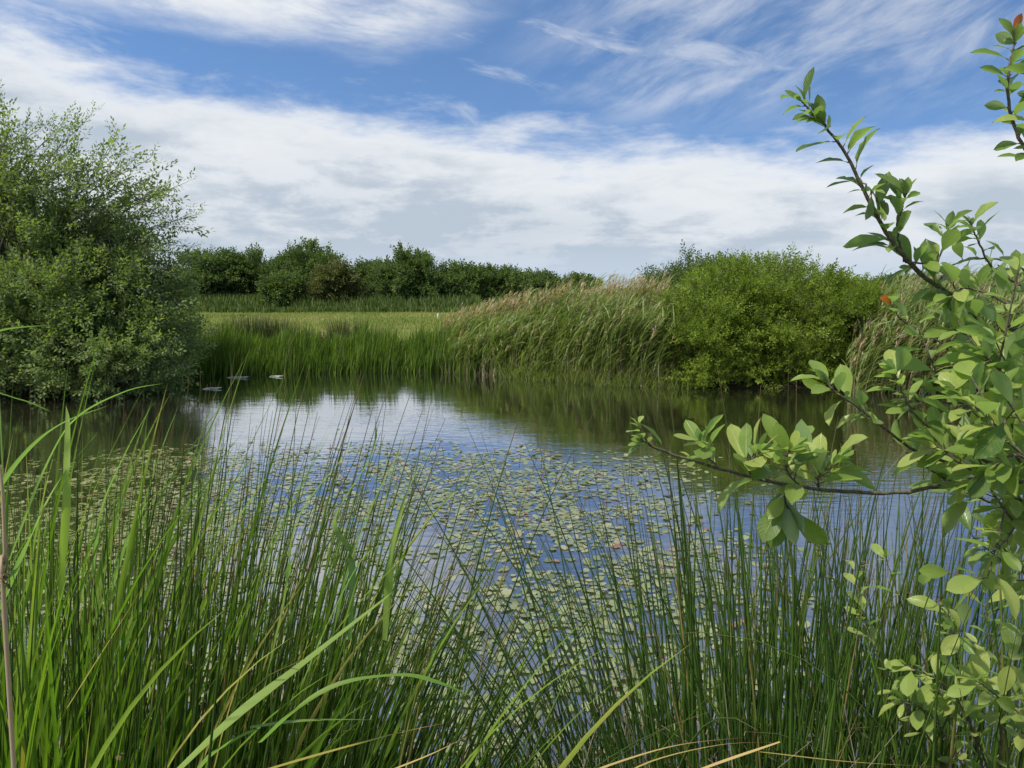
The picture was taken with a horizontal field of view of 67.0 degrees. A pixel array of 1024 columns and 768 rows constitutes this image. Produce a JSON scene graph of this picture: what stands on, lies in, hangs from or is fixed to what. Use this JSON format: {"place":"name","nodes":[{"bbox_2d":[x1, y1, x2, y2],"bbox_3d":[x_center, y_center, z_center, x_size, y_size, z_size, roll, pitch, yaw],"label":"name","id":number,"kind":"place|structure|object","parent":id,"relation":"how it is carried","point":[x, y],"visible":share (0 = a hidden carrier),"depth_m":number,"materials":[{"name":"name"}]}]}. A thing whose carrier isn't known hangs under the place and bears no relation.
{"place":"outdoors","nodes":[
{"label":"outdoors","id":0,"kind":"place"},
{"bbox_2d":[1,288,987,391],"bbox_3d":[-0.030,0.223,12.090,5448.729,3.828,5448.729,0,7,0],"label":"ground","id":1,"kind":"structure","parent":0,"point":[755,385],"depth_m":15.32,"materials":[{"name":"soil"}]},
{"bbox_2d":[0,465,16,767],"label":"dead stalk","id":2,"kind":"object","parent":1,"relation":"on","point":[3,572],"visible":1,"depth_m":1.05,"materials":[{"name":"plant"}]},
{"bbox_2d":[0,325,48,410],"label":"reed plant","id":3,"kind":"object","parent":1,"relation":"on","point":[11,396],"visible":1,"depth_m":1.21,"materials":[{"name":"green plant"}]},
{"bbox_2d":[0,384,156,767],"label":"reed plant","id":4,"kind":"object","parent":1,"relation":"on","point":[65,517],"visible":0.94,"depth_m":1.29,"materials":[{"name":"green plant"}]},
{"bbox_2d":[0,78,222,402],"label":"willow shrub","id":5,"kind":"object","parent":1,"relation":"on","point":[67,285],"visible":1,"depth_m":13.53,"materials":[{"name":"green plant"}]},
{"bbox_2d":[92,409,186,686],"bbox_3d":[-0.753,0.704,1.611,0.201,1.345,0.051,-3,8,-19],"label":"reed plant","id":6,"kind":"object","parent":1,"relation":"on","point":[116,573],"visible":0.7,"depth_m":1.55,"materials":[{"name":"green plant"}]},
{"bbox_2d":[172,246,243,298],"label":"hedge tree","id":7,"kind":"object","parent":1,"relation":"on","point":[211,278],"visible":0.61,"depth_m":57.21,"materials":[{"name":"green plant"}]},
{"bbox_2d":[202,320,255,337],"bbox_3d":[-7.583,-1.324,20.581,1.528,0.886,1.305,0,7,0],"label":"rush tussock","id":8,"kind":"object","parent":1,"relation":"on","point":[223,325],"visible":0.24,"depth_m":20.45,"materials":[{"name":"green plant"}]},
{"bbox_2d":[210,242,276,296],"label":"hedge tree","id":9,"kind":"object","parent":1,"relation":"on","point":[242,265],"visible":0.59,"depth_m":58.61,"materials":[{"name":"green plant"}]},
{"bbox_2d":[0,323,496,767],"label":"grass tuft","id":10,"kind":"object","parent":1,"relation":"on","point":[43,729],"visible":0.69,"depth_m":1.49,"materials":[{"name":"green plant"}]},
{"bbox_2d":[60,573,151,718],"bbox_3d":[-0.627,0.396,1.209,0.155,0.215,0.005,-6,9,-40],"label":"dry blade","id":11,"kind":"object","parent":10,"relation":"attached to","point":[96,660],"visible":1,"depth_m":1.20,"materials":[{"name":"plant"}]},
{"bbox_2d":[224,309,275,339],"bbox_3d":[-7.153,-1.519,21.180,1.713,1.133,1.483,0,7,0],"label":"rush tussock","id":12,"kind":"object","parent":1,"relation":"on","point":[248,327],"visible":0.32,"depth_m":21.02,"materials":[{"name":"green plant"}]},
{"bbox_2d":[49,314,479,386],"bbox_3d":[-6.926,-0.784,16.993,12.756,1.554,4.175,-1,7,-10],"label":"iris bed","id":13,"kind":"object","parent":1,"relation":"on","point":[372,351],"visible":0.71,"depth_m":17.48,"materials":[{"name":"green plant"}]},
{"bbox_2d":[247,312,304,341],"bbox_3d":[-6.384,-1.477,21.030,1.646,1.078,1.437,0,7,0],"label":"rush tussock","id":14,"kind":"object","parent":1,"relation":"on","point":[280,323],"visible":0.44,"depth_m":20.73,"materials":[{"name":"green plant"}]},
{"bbox_2d":[0,387,554,767],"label":"rush clump","id":15,"kind":"object","parent":1,"relation":"on","point":[254,649],"visible":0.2,"depth_m":2.07,"materials":[{"name":"green plant"}]},
{"bbox_2d":[254,269,310,307],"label":"hedge bush","id":16,"kind":"object","parent":1,"relation":"on","point":[283,288],"visible":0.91,"depth_m":53.59,"materials":[{"name":"green plant"}]},
{"bbox_2d":[256,250,308,293],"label":"hedge tree","id":17,"kind":"object","parent":1,"relation":"on","point":[267,267],"visible":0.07,"depth_m":58.34,"materials":[{"name":"green plant"}]},
{"bbox_2d":[0,338,579,767],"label":"rush clump","id":18,"kind":"object","parent":1,"relation":"on","point":[75,627],"visible":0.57,"depth_m":1.59,"materials":[{"name":"green plant"}]},
{"bbox_2d":[0,432,582,767],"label":"rush clump","id":19,"kind":"object","parent":1,"relation":"on","point":[363,686],"visible":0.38,"depth_m":1.75,"materials":[{"name":"green plant"}]},
{"bbox_2d":[273,325,324,338],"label":"rush tussock","id":20,"kind":"object","parent":1,"relation":"on","point":[302,330],"visible":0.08,"depth_m":20.20,"materials":[{"name":"green plant"}]},
{"bbox_2d":[270,236,353,283],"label":"ragged tree","id":21,"kind":"object","parent":1,"relation":"on","point":[306,258],"visible":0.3,"depth_m":57.13,"materials":[{"name":"green plant"}]},
{"bbox_2d":[0,395,636,767],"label":"rush clump","id":22,"kind":"object","parent":1,"relation":"on","point":[343,740],"visible":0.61,"depth_m":1.56,"materials":[{"name":"green plant"}]},
{"bbox_2d":[264,441,387,766],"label":"reed plant","id":23,"kind":"object","parent":1,"relation":"on","point":[288,571],"visible":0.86,"depth_m":1.46,"materials":[{"name":"green plant"}]},
{"bbox_2d":[177,593,476,767],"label":"reed plant","id":24,"kind":"object","parent":1,"relation":"on","point":[244,708],"visible":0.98,"depth_m":1.06,"materials":[{"name":"green plant"}]},
{"bbox_2d":[270,722,447,767],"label":"dry blade","id":25,"kind":"object","parent":24,"relation":"attached to","point":[304,758],"visible":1,"depth_m":1.02,"materials":[{"name":"plant"}]},
{"bbox_2d":[396,741,456,767],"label":"dry blade","id":26,"kind":"object","parent":24,"relation":"attached to","point":[423,757],"visible":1,"depth_m":1.06,"materials":[{"name":"beige plant"}]},
{"bbox_2d":[51,510,607,767],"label":"grass tuft","id":27,"kind":"object","parent":1,"relation":"on","point":[119,689],"visible":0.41,"depth_m":1.67,"materials":[{"name":"green plant"}]},
{"bbox_2d":[182,311,477,362],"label":"meadow grass","id":28,"kind":"structure","parent":1,"relation":"on","point":[382,319],"depth_m":39.47,"materials":[{"name":"green plant"}]},
{"bbox_2d":[316,330,350,342],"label":"rush tussock","id":29,"kind":"object","parent":1,"relation":"on","point":[331,335],"visible":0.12,"depth_m":20.33,"materials":[{"name":"green plant"}]},
{"bbox_2d":[186,292,482,312],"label":"undergrowth","id":30,"kind":"object","parent":1,"relation":"on","point":[220,303],"visible":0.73,"depth_m":53.26,"materials":[{"name":"green plant"}]},
{"bbox_2d":[302,253,368,302],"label":"ragged tree","id":31,"kind":"object","parent":1,"relation":"on","point":[332,280],"visible":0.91,"depth_m":54.83,"materials":[{"name":"green plant"}]},
{"bbox_2d":[324,316,365,336],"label":"rush tussock","id":32,"kind":"object","parent":1,"relation":"on","point":[342,326],"visible":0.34,"depth_m":21.72,"materials":[{"name":"green plant"}]},
{"bbox_2d":[0,440,739,767],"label":"grass tuft","id":33,"kind":"object","parent":1,"relation":"on","point":[316,749],"visible":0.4,"depth_m":1.56,"materials":[{"name":"green plant"}]},
{"bbox_2d":[600,738,733,767],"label":"dry blade","id":34,"kind":"object","parent":33,"relation":"attached to","point":[608,765],"visible":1,"depth_m":1.14,"materials":[{"name":"plant"}]},
{"bbox_2d":[344,324,396,335],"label":"rush tussock","id":35,"kind":"object","parent":1,"relation":"on","point":[372,329],"visible":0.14,"depth_m":20.98,"materials":[{"name":"green plant"}]},
{"bbox_2d":[349,255,396,296],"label":"hedge tree","id":36,"kind":"object","parent":1,"relation":"on","point":[362,267],"visible":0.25,"depth_m":59.17,"materials":[{"name":"green plant"}]},
{"bbox_2d":[328,420,420,733],"bbox_3d":[-0.292,0.718,1.593,0.251,1.323,0.087,-2,7,-14],"label":"reed plant","id":37,"kind":"object","parent":1,"relation":"on","point":[387,585],"visible":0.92,"depth_m":1.56,"materials":[{"name":"green plant"}]},
{"bbox_2d":[362,242,465,299],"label":"domed tree","id":38,"kind":"object","parent":1,"relation":"on","point":[410,273],"visible":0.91,"depth_m":56.79,"materials":[{"name":"green plant"}]},
{"bbox_2d":[150,572,707,767],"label":"rush clump","id":39,"kind":"object","parent":1,"relation":"on","point":[519,733],"visible":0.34,"depth_m":2.11,"materials":[{"name":"green plant"}]},
{"bbox_2d":[437,258,492,301],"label":"domed tree","id":40,"kind":"object","parent":1,"relation":"on","point":[474,278],"visible":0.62,"depth_m":58.40,"materials":[{"name":"green plant"}]},
{"bbox_2d":[477,262,535,304],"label":"domed tree","id":41,"kind":"object","parent":1,"relation":"on","point":[502,278],"visible":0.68,"depth_m":60.18,"materials":[{"name":"green plant"}]},
{"bbox_2d":[59,611,1020,767],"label":"rush litter","id":42,"kind":"object","parent":1,"relation":"on","point":[643,756],"visible":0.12,"depth_m":2.23,"materials":[{"name":"plant"}]},
{"bbox_2d":[519,267,567,299],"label":"distant tree","id":43,"kind":"object","parent":1,"relation":"on","point":[539,278],"visible":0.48,"depth_m":67.34,"materials":[{"name":"green plant"}]},
{"bbox_2d":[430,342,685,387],"bbox_3d":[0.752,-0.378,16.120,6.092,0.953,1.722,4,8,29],"label":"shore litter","id":44,"kind":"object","parent":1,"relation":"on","point":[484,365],"visible":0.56,"depth_m":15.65,"materials":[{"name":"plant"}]},
{"bbox_2d":[439,268,695,385],"bbox_3d":[1.203,-1.613,18.785,6.617,2.570,9.014,0,7,0],"label":"reed bed","id":45,"kind":"object","parent":1,"relation":"on","point":[511,340],"depth_m":16.15,"materials":[{"name":"green plant"}]},
{"bbox_2d":[558,271,603,298],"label":"distant tree","id":46,"kind":"object","parent":1,"relation":"on","point":[578,277],"visible":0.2,"depth_m":69.36,"materials":[{"name":"green plant"}]},
{"bbox_2d":[495,351,699,389],"bbox_3d":[1.538,-0.233,15.547,4.774,0.851,1.783,4,8,29],"label":"shore sedge","id":47,"kind":"object","parent":1,"relation":"on","point":[580,378],"visible":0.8,"depth_m":15.33,"materials":[{"name":"green plant"}]},
{"bbox_2d":[319,418,881,767],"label":"rush clump","id":48,"kind":"object","parent":1,"relation":"on","point":[607,748],"visible":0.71,"depth_m":1.94,"materials":[{"name":"green plant"}]},
{"bbox_2d":[345,706,983,767],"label":"bank grass","id":49,"kind":"structure","parent":1,"relation":"on","point":[515,756],"depth_m":2.56,"materials":[{"name":"green plant"}]},
{"bbox_2d":[843,543,1023,767],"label":"willow sprout","id":50,"kind":"object","parent":49,"relation":"on","point":[975,670],"visible":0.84,"depth_m":1.56,"materials":[{"name":"green plant"}]},
{"bbox_2d":[344,531,1023,767],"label":"grass tuft","id":51,"kind":"object","parent":1,"relation":"on","point":[984,749],"visible":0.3,"depth_m":1.86,"materials":[{"name":"green plant"}]},
{"bbox_2d":[633,239,739,289],"bbox_3d":[4.934,-2.391,20.831,3.678,3.043,2.838,0,7,0],"label":"dark shrub","id":52,"kind":"object","parent":1,"relation":"on","point":[675,268],"visible":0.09,"depth_m":20.62,"materials":[{"name":"green plant"}]},
{"bbox_2d":[635,742,756,767],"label":"dry blade","id":53,"kind":"object","parent":1,"relation":"on","point":[681,752],"visible":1,"depth_m":1.15,"materials":[{"name":"beige plant"}]},
{"bbox_2d":[376,622,1020,767],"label":"rush clump","id":54,"kind":"object","parent":1,"relation":"on","point":[643,730],"visible":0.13,"depth_m":2.65,"materials":[{"name":"green plant"}]},
{"bbox_2d":[702,741,779,767],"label":"dry blade","id":55,"kind":"object","parent":1,"relation":"on","point":[732,757],"visible":1,"depth_m":1.15,"materials":[{"name":"beige plant"}]},
{"bbox_2d":[481,363,1023,767],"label":"rush clump","id":56,"kind":"object","parent":1,"relation":"on","point":[831,738],"visible":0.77,"depth_m":1.94,"materials":[{"name":"green plant"}]},
{"bbox_2d":[645,242,910,389],"bbox_3d":[5.615,-1.416,16.319,5.979,3.160,4.868,0,7,0],"label":"rounded shrub","id":57,"kind":"object","parent":1,"relation":"on","point":[745,317],"visible":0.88,"depth_m":14.88,"materials":[{"name":"green plant"}]},
{"bbox_2d":[561,444,1023,767],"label":"rush clump","id":58,"kind":"object","parent":1,"relation":"on","point":[1006,743],"visible":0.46,"depth_m":1.97,"materials":[{"name":"green plant"}]},
{"bbox_2d":[600,365,1023,767],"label":"rush clump","id":59,"kind":"object","parent":1,"relation":"on","point":[761,713],"visible":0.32,"depth_m":2.07,"materials":[{"name":"green plant"}]},
{"bbox_2d":[626,13,1023,620],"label":"willow branches","id":60,"kind":"object","parent":1,"relation":"on","point":[982,354],"visible":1,"depth_m":1.02,"materials":[{"name":"green plant"}]},
{"bbox_2d":[763,752,950,767],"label":"dry blade","id":61,"kind":"object","parent":1,"relation":"on","point":[829,759],"visible":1,"depth_m":1.28,"materials":[{"name":"beige plant"}]},
{"bbox_2d":[860,272,926,301],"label":"distant tree","id":62,"kind":"object","parent":1,"relation":"on","point":[883,278],"visible":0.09,"depth_m":62.50,"materials":[{"name":"green plant"}]},
{"bbox_2d":[843,260,1023,393],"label":"reed","id":63,"kind":"object","parent":1,"relation":"on","point":[916,322],"depth_m":14.26,"materials":[{"name":"green plant"}]},
{"bbox_2d":[912,269,992,303],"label":"distant tree","id":64,"kind":"object","parent":1,"relation":"on","point":[947,281],"visible":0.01,"depth_m":66.46,"materials":[{"name":"green plant"}]},
{"bbox_2d":[975,272,1023,295],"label":"distant tree","id":65,"kind":"object","parent":1,"relation":"on","point":[1009,281],"visible":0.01,"depth_m":66.17,"materials":[{"name":"green plant"}]},
{"bbox_2d":[0,371,1023,767],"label":"water","id":66,"kind":"structure","parent":0,"point":[488,407],"depth_m":8.58,"materials":[{"name":"blue liquid"}]},
{"bbox_2d":[103,444,689,524],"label":"pondweed spikes","id":67,"kind":"object","parent":66,"relation":"on","point":[448,477],"visible":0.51,"depth_m":7.58,"materials":[{"name":"green plant"}]},
{"bbox_2d":[0,429,894,767],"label":"floating pads","id":68,"kind":"object","parent":66,"relation":"on","point":[522,489],"visible":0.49,"depth_m":6.22,"materials":[{"name":"green plant"}]},
{"bbox_2d":[459,700,471,707],"bbox_3d":[-0.207,1.467,3.544,0.082,0.004,0.055,8,10,28],"label":"lily pad","id":69,"kind":"object","parent":66,"relation":"on","point":[466,704],"visible":0.44,"depth_m":3.54,"materials":[{"name":"green plant"}]},
{"bbox_2d":[493,656,504,660],"bbox_3d":[-0.064,1.410,3.971,0.076,0.004,0.057,2,6,16],"label":"lily pad","id":70,"kind":"object","parent":66,"relation":"on","point":[499,658],"visible":0.56,"depth_m":3.97,"materials":[{"name":"green plant"}]},
{"bbox_2d":[512,699,527,707],"bbox_3d":[0.039,1.466,3.540,0.074,0.005,0.096,1,4,-25],"label":"lily pad","id":71,"kind":"object","parent":66,"relation":"on","point":[518,700],"visible":0.24,"depth_m":3.56,"materials":[{"name":"green plant"}]},
{"bbox_2d":[526,709,540,718],"bbox_3d":[0.098,1.475,3.465,0.067,0.004,0.088,-8,15,-30],"label":"lily pad","id":72,"kind":"object","parent":66,"relation":"on","point":[538,713],"visible":0.4,"depth_m":3.46,"materials":[{"name":"green plant"}]},
{"bbox_2d":[581,701,589,711],"bbox_3d":[0.342,1.470,3.525,0.049,0.004,0.073,-5,15,-15],"label":"lily pad","id":73,"kind":"object","parent":66,"relation":"on","point":[586,705],"visible":0.32,"depth_m":3.53,"materials":[{"name":"green plant"}]},
{"bbox_2d":[0,0,1023,287],"label":"sky","id":74,"kind":"structure","parent":0,"point":[596,138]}
]}

